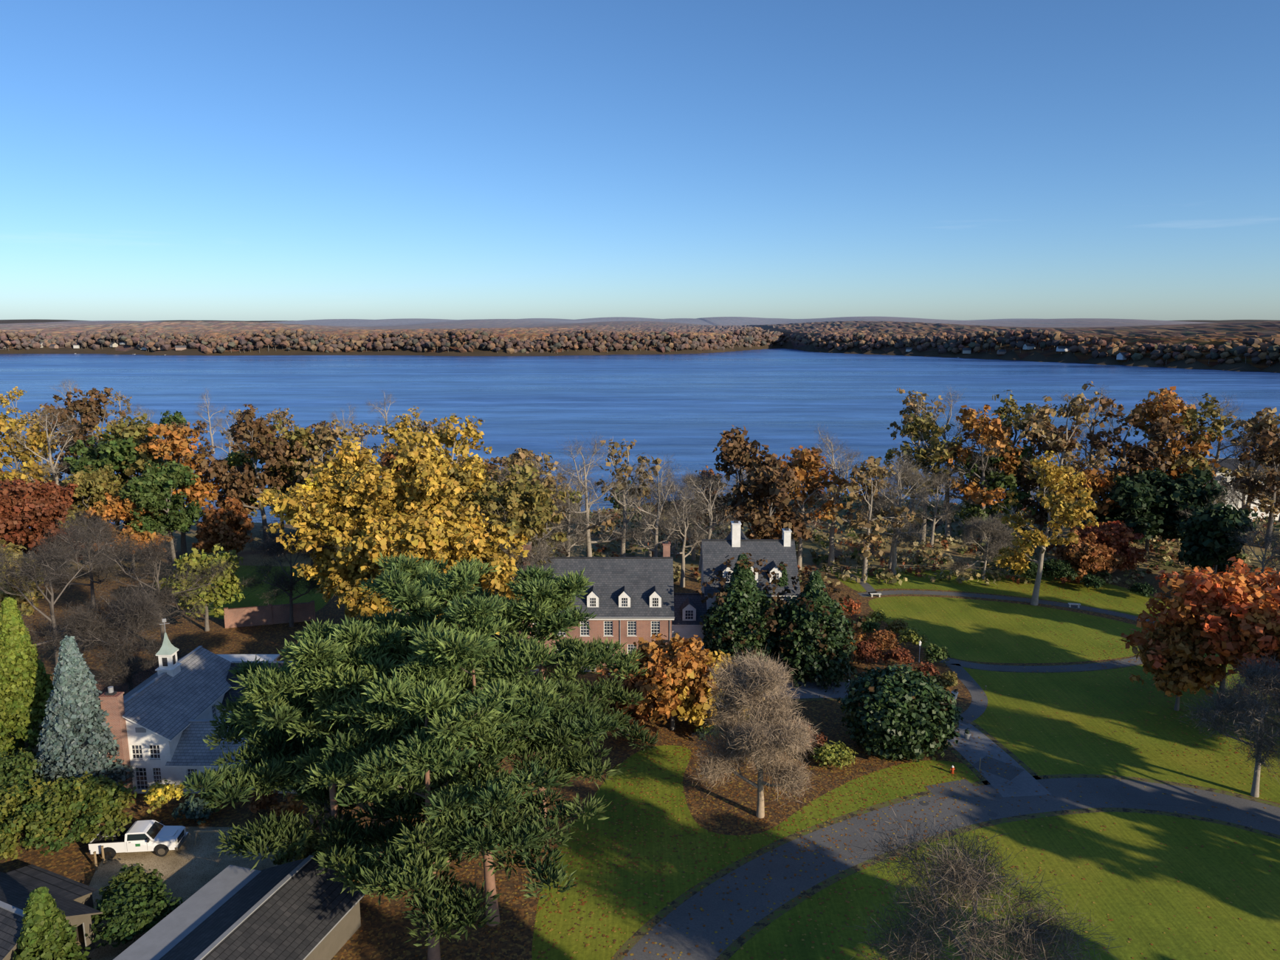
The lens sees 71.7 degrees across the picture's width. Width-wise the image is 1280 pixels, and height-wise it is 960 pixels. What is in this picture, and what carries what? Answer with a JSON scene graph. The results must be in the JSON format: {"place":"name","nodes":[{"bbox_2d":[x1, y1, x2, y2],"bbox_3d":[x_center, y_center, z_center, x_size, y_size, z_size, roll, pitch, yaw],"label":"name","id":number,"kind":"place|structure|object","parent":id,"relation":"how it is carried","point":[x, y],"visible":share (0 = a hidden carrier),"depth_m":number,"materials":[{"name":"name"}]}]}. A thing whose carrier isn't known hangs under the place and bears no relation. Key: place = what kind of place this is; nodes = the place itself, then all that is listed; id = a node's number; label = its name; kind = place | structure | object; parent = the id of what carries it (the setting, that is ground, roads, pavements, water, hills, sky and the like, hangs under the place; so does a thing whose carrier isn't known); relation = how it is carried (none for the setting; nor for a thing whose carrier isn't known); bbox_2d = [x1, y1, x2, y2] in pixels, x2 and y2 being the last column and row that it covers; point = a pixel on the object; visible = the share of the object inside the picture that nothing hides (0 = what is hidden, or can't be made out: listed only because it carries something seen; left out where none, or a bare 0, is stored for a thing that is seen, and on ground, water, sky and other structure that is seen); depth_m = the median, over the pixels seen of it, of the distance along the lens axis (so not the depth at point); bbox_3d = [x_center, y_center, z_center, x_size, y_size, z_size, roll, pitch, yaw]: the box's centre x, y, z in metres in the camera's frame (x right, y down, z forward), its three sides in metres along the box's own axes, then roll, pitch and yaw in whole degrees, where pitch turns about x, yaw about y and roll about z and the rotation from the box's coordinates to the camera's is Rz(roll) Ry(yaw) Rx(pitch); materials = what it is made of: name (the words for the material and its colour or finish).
{"place":"outdoors","nodes":[
{"label":"outdoors","id":0,"kind":"place"},
{"bbox_2d":[0,348,1279,527],"bbox_3d":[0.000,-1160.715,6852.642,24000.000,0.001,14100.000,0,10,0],"label":"river water","id":1,"kind":"structure","parent":0,"point":[685,410],"depth_m":747.15,"materials":[{"name":"blue liquid"}]},
{"bbox_2d":[0,318,1279,959],"bbox_3d":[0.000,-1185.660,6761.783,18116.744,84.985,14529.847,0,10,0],"label":"ground","id":2,"kind":"structure","parent":0,"point":[385,926],"depth_m":106.82,"materials":[{"name":"brown soil"}]},
{"bbox_2d":[0,863,102,959],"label":"building","id":3,"kind":"structure","parent":2,"relation":"on","point":[74,899],"depth_m":60.59,"materials":[{"name":"tile"}]},
{"bbox_2d":[73,617,297,796],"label":"carriage house","id":4,"kind":"structure","parent":2,"relation":"on","point":[160,719],"depth_m":81.21,"materials":[{"name":"tile"}]},
{"bbox_2d":[75,826,304,959],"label":"court gravel","id":5,"kind":"structure","parent":2,"relation":"on","point":[188,868],"depth_m":69.52,"materials":[{"name":"beige gravel"}]},
{"bbox_2d":[93,851,98,870],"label":"gate post","id":6,"kind":"object","parent":5,"relation":"on","point":[95,861],"visible":1,"depth_m":68.83,"materials":[{"name":"paint"}]},
{"bbox_2d":[100,845,105,864],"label":"gate post","id":7,"kind":"object","parent":5,"relation":"on","point":[102,854],"visible":1,"depth_m":69.58,"materials":[{"name":"paint"}]},
{"bbox_2d":[87,819,188,859],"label":"pickup truck","id":8,"kind":"object","parent":5,"relation":"on","point":[160,838],"visible":0.98,"depth_m":70.58,"materials":[{"name":"white paint"}]},
{"bbox_2d":[193,829,227,845],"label":"sawhorse","id":9,"kind":"object","parent":5,"relation":"on","point":[196,831],"visible":0.86,"depth_m":72.54,"materials":[{"name":"paint"}]},
{"bbox_2d":[112,854,365,959],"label":"shed","id":10,"kind":"structure","parent":2,"relation":"on","point":[299,909],"depth_m":58.70,"materials":[{"name":"tile"}]},
{"bbox_2d":[1,600,827,839],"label":"brick garden walls","id":11,"kind":"structure","parent":2,"relation":"on","point":[260,615],"depth_m":124.41,"materials":[{"name":"brick"}]},
{"bbox_2d":[24,613,813,774],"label":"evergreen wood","id":12,"kind":"object","parent":2,"relation":"on","point":[26,744],"visible":0.06,"depth_m":82.71,"materials":[{"name":"green plant"}]},
{"bbox_2d":[179,551,659,959],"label":"pines","id":13,"kind":"object","parent":2,"relation":"on","point":[377,717],"depth_m":59.15,"materials":[{"name":"green plant"}]},
{"bbox_2d":[2,340,1127,359],"bbox_3d":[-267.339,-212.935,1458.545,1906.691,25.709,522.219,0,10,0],"label":"shore houses","id":14,"kind":"structure","parent":2,"relation":"on","point":[1120,356],"depth_m":1486.63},
{"bbox_2d":[0,552,1177,959],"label":"evergreen shrub leaves","id":15,"kind":"object","parent":2,"relation":"on","point":[902,711],"visible":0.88,"depth_m":80.25,"materials":[{"name":"green plant"}]},
{"bbox_2d":[0,377,1279,587],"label":"shoreline trees","id":16,"kind":"object","parent":2,"relation":"on","point":[1140,502],"depth_m":159.10,"materials":[{"name":"brown plant"}]},
{"bbox_2d":[0,425,1279,959],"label":"garden trees","id":17,"kind":"object","parent":2,"relation":"on","point":[1236,622],"depth_m":103.38,"materials":[{"name":"yellow plant"}]},
{"bbox_2d":[0,315,1279,369],"bbox_3d":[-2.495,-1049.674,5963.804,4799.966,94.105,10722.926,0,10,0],"label":"shore forest","id":18,"kind":"object","parent":2,"relation":"on","point":[1131,332],"visible":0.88,"depth_m":2089.02,"materials":[{"name":"brown plant"}]},
{"bbox_2d":[0,326,1279,366],"bbox_3d":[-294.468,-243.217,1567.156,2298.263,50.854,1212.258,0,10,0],"label":"shore trees","id":19,"kind":"object","parent":2,"relation":"on","point":[1270,347],"visible":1,"depth_m":1623.07,"materials":[{"name":"brown plant"}]},
{"bbox_2d":[0,444,1279,542],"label":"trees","id":20,"kind":"object","parent":2,"relation":"on","point":[522,455],"depth_m":214.72,"materials":[{"name":"brown plant"}]},
{"bbox_2d":[589,510,693,517],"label":"fence","id":21,"kind":"object","parent":2,"relation":"on","point":[628,512],"depth_m":189.83,"materials":[{"name":"paint"}]},
{"bbox_2d":[518,520,800,671],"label":"house","id":22,"kind":"structure","parent":2,"relation":"on","point":[630,600],"depth_m":111.73,"materials":[{"name":"brick"}]},
{"bbox_2d":[869,592,881,597],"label":"stone bench","id":23,"kind":"object","parent":2,"relation":"on","point":[878,593],"visible":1,"depth_m":137.50,"materials":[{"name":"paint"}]},
{"bbox_2d":[484,491,1279,586],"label":"shrubs","id":24,"kind":"object","parent":2,"relation":"on","point":[921,559],"visible":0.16,"depth_m":162.31,"materials":[{"name":"brown plant"}]},
{"bbox_2d":[826,564,1004,575],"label":"rail fence","id":25,"kind":"object","parent":2,"relation":"on","point":[856,570],"depth_m":150.98,"materials":[{"name":"paint"}]},
{"bbox_2d":[918,640,921,662],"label":"lamp post","id":26,"kind":"object","parent":2,"relation":"on","point":[920,643],"visible":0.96,"depth_m":110.72,"materials":[{"name":"metal"}]},
{"bbox_2d":[716,681,1189,917],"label":"paved path","id":27,"kind":"structure","parent":2,"relation":"on","point":[1024,782],"depth_m":81.20,"materials":[{"name":"grey asphalt"}]},
{"bbox_2d":[964,727,970,738],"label":"stone planter","id":28,"kind":"object","parent":27,"relation":"on","point":[967,734],"visible":1,"depth_m":90.58,"materials":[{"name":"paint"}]},
{"bbox_2d":[951,687,958,699],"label":"white urn planter","id":29,"kind":"object","parent":2,"relation":"on","point":[954,692],"visible":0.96,"depth_m":100.11,"materials":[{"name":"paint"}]},
{"bbox_2d":[1182,450,1279,521],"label":"neighbour house","id":30,"kind":"structure","parent":2,"relation":"on","point":[1224,463],"depth_m":204.44,"materials":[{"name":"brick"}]},
{"bbox_2d":[0,0,1279,321],"label":"sky","id":31,"kind":"structure","parent":0,"point":[246,160],"materials":[{"name":"blue"}]},
{"bbox_2d":[186,564,1279,959],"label":"lawn","id":32,"kind":"structure","parent":0,"point":[1129,844],"depth_m":74.16,"materials":[{"name":"green plant"}]},
{"bbox_2d":[346,563,1279,959],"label":"fallen leaves","id":33,"kind":"object","parent":32,"relation":"on","point":[800,821],"visible":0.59,"depth_m":75.21,"materials":[{"name":"brown plant"}]},
{"bbox_2d":[950,764,955,773],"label":"fire hydrant","id":34,"kind":"object","parent":32,"relation":"on","point":[952,766],"visible":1,"depth_m":83.67,"materials":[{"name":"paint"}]},
{"bbox_2d":[610,589,1279,959],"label":"path edging","id":35,"kind":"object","parent":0,"point":[731,948],"depth_m":75.36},
{"bbox_2d":[622,574,1279,959],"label":"path","id":36,"kind":"structure","parent":0,"point":[675,936],"depth_m":75.69,"materials":[{"name":"grey asphalt"}]},
{"bbox_2d":[919,800,998,816],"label":"manhole covers","id":37,"kind":"object","parent":36,"relation":"on","point":[991,813],"visible":1,"depth_m":77.03,"materials":[{"name":"metal"}]},
{"bbox_2d":[1068,602,1080,607],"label":"stone bench","id":38,"kind":"object","parent":36,"relation":"on","point":[1070,604],"visible":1,"depth_m":132.60,"materials":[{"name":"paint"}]}
]}

